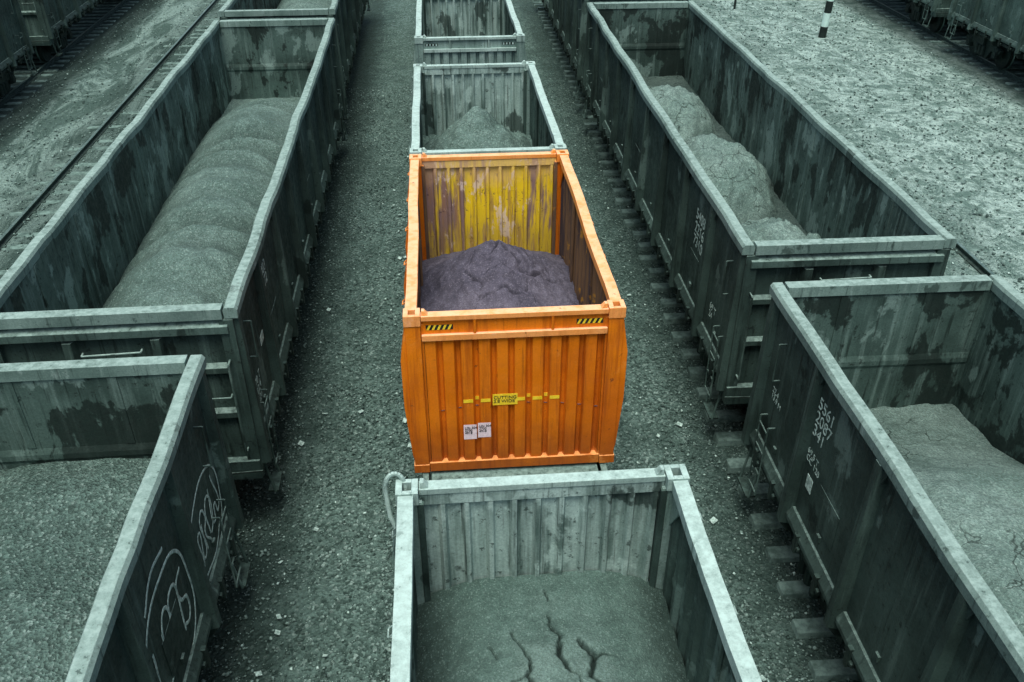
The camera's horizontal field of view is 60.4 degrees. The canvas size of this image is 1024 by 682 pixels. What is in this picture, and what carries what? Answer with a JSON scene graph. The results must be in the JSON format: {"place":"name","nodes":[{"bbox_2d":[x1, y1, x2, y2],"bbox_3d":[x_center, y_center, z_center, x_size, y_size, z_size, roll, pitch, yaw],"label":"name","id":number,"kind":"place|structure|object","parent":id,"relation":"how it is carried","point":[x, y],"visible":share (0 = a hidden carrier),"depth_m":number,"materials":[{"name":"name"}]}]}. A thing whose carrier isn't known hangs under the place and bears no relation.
{"place":"outdoors","nodes":[
{"label":"outdoors","id":0,"kind":"place"},
{"bbox_2d":[0,0,1023,681],"bbox_3d":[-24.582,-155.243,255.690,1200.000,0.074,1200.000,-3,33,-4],"label":"ground","id":1,"kind":"structure","parent":0,"point":[384,54],"depth_m":19.80,"materials":[{"name":"grey gravel"}]},
{"bbox_2d":[0,0,138,116],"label":"railway track","id":2,"kind":"structure","parent":1,"relation":"on","point":[11,94],"depth_m":33.49,"materials":[{"name":"metal"}]},
{"bbox_2d":[0,0,38,97],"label":"gondola wagon","id":3,"kind":"object","parent":2,"relation":"on","point":[16,47],"visible":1,"depth_m":28.00,"materials":[{"name":"paint"}]},
{"bbox_2d":[18,0,104,62],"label":"gondola wagon","id":4,"kind":"object","parent":2,"relation":"on","point":[48,23],"visible":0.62,"depth_m":31.27,"materials":[{"name":"paint"}]},
{"bbox_2d":[0,0,226,274],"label":"railway track","id":5,"kind":"structure","parent":1,"relation":"on","point":[34,205],"depth_m":24.78,"materials":[{"name":"metal"}]},
{"bbox_2d":[234,480,243,496],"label":"railway track","id":6,"kind":"structure","parent":1,"relation":"on","point":[238,484],"depth_m":13.16,"materials":[{"name":"metal"}]},
{"bbox_2d":[0,354,250,681],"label":"gondola wagon","id":7,"kind":"object","parent":6,"relation":"on","point":[122,520],"visible":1,"depth_m":9.17,"materials":[{"name":"paint"}]},
{"bbox_2d":[0,18,347,491],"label":"gondola wagon","id":8,"kind":"object","parent":6,"relation":"on","point":[186,219],"visible":0.91,"depth_m":14.45,"materials":[{"name":"paint"}]},
{"bbox_2d":[217,0,370,119],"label":"gondola wagon","id":9,"kind":"object","parent":6,"relation":"on","point":[348,15],"visible":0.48,"depth_m":26.05,"materials":[{"name":"paint"}]},
{"bbox_2d":[255,156,766,680],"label":"litter","id":10,"kind":"object","parent":1,"relation":"on","point":[711,520],"visible":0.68,"depth_m":12.60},
{"bbox_2d":[532,0,858,681],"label":"railway track","id":11,"kind":"structure","parent":1,"relation":"on","point":[826,670],"depth_m":14.63,"materials":[{"name":"metal"}]},
{"bbox_2d":[542,0,683,99],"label":"gondola wagon","id":12,"kind":"object","parent":11,"relation":"on","point":[568,19],"visible":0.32,"depth_m":27.48,"materials":[{"name":"paint"}]},
{"bbox_2d":[582,1,956,419],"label":"gondola wagon","id":13,"kind":"object","parent":11,"relation":"on","point":[748,178],"visible":0.86,"depth_m":16.60,"materials":[{"name":"paint"}]},
{"bbox_2d":[737,275,1023,681],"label":"gondola wagon","id":14,"kind":"object","parent":11,"relation":"on","point":[882,437],"visible":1,"depth_m":10.06,"materials":[{"name":"paint"}]},
{"bbox_2d":[818,0,833,37],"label":"striped marker post","id":15,"kind":"object","parent":1,"relation":"on","point":[825,19],"visible":0.89,"depth_m":35.01,"materials":[{"name":"black paint"}]},
{"bbox_2d":[684,0,994,276],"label":"railway track","id":16,"kind":"structure","parent":1,"relation":"on","point":[981,268],"depth_m":19.31,"materials":[{"name":"metal"}]},
{"bbox_2d":[857,0,1023,90],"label":"railway track","id":17,"kind":"structure","parent":1,"relation":"on","point":[1009,75],"depth_m":34.84,"materials":[{"name":"wood"},{"name":"steel"}]},
{"bbox_2d":[905,0,967,32],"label":"gondola wagon","id":18,"kind":"object","parent":17,"relation":"on","point":[933,14],"visible":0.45,"depth_m":35.11,"materials":[{"name":"paint"}]},
{"bbox_2d":[944,0,1023,69],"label":"gondola wagon","id":19,"kind":"object","parent":17,"relation":"on","point":[995,29],"visible":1,"depth_m":30.79,"materials":[{"name":"paint"}]},
{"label":"railway track","id":20,"kind":"structure","parent":1,"relation":"on","visible":0},
{"bbox_2d":[422,461,607,480],"bbox_3d":[-0.394,-0.571,15.742,2.423,1.680,12.638,-3,33,-4],"label":"container flat wagon","id":21,"kind":"object","parent":20,"relation":"on","point":[512,471],"depth_m":10.89,"materials":[{"name":"paint"}]},
{"bbox_2d":[408,60,566,185],"bbox_3d":[-0.567,-3.398,16.414,2.590,2.280,4.924,-3,33,-4],"label":"open top container","id":22,"kind":"object","parent":21,"relation":"on","point":[479,108],"visible":0.46,"depth_m":17.84,"materials":[{"name":"metal"}]},
{"bbox_2d":[401,149,627,472],"bbox_3d":[-0.160,-0.705,12.268,2.590,2.280,4.844,-3,33,-4],"label":"open top container","id":23,"kind":"object","parent":21,"relation":"on","point":[514,351],"visible":1,"depth_m":10.75,"materials":[{"name":"orange metal"}]},
{"bbox_3d":[-1.377,-7.084,25.772,2.423,1.680,12.438,-3,33,-4],"label":"container flat wagon","id":24,"kind":"object","parent":20,"relation":"on","visible":0},
{"bbox_2d":[413,0,526,64],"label":"open top container","id":25,"kind":"object","parent":24,"relation":"on","point":[465,31],"visible":0.61,"depth_m":21.42,"materials":[{"name":"metal"}]},
{"bbox_3d":[0.737,6.920,4.207,2.423,1.680,13.838,-3,33,-4],"label":"container flat wagon","id":26,"kind":"object","parent":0,"visible":0},
{"bbox_2d":[382,464,761,681],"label":"open top container","id":27,"kind":"object","parent":26,"relation":"on","point":[605,576],"visible":1,"depth_m":7.52,"materials":[{"name":"metal"}]}
]}

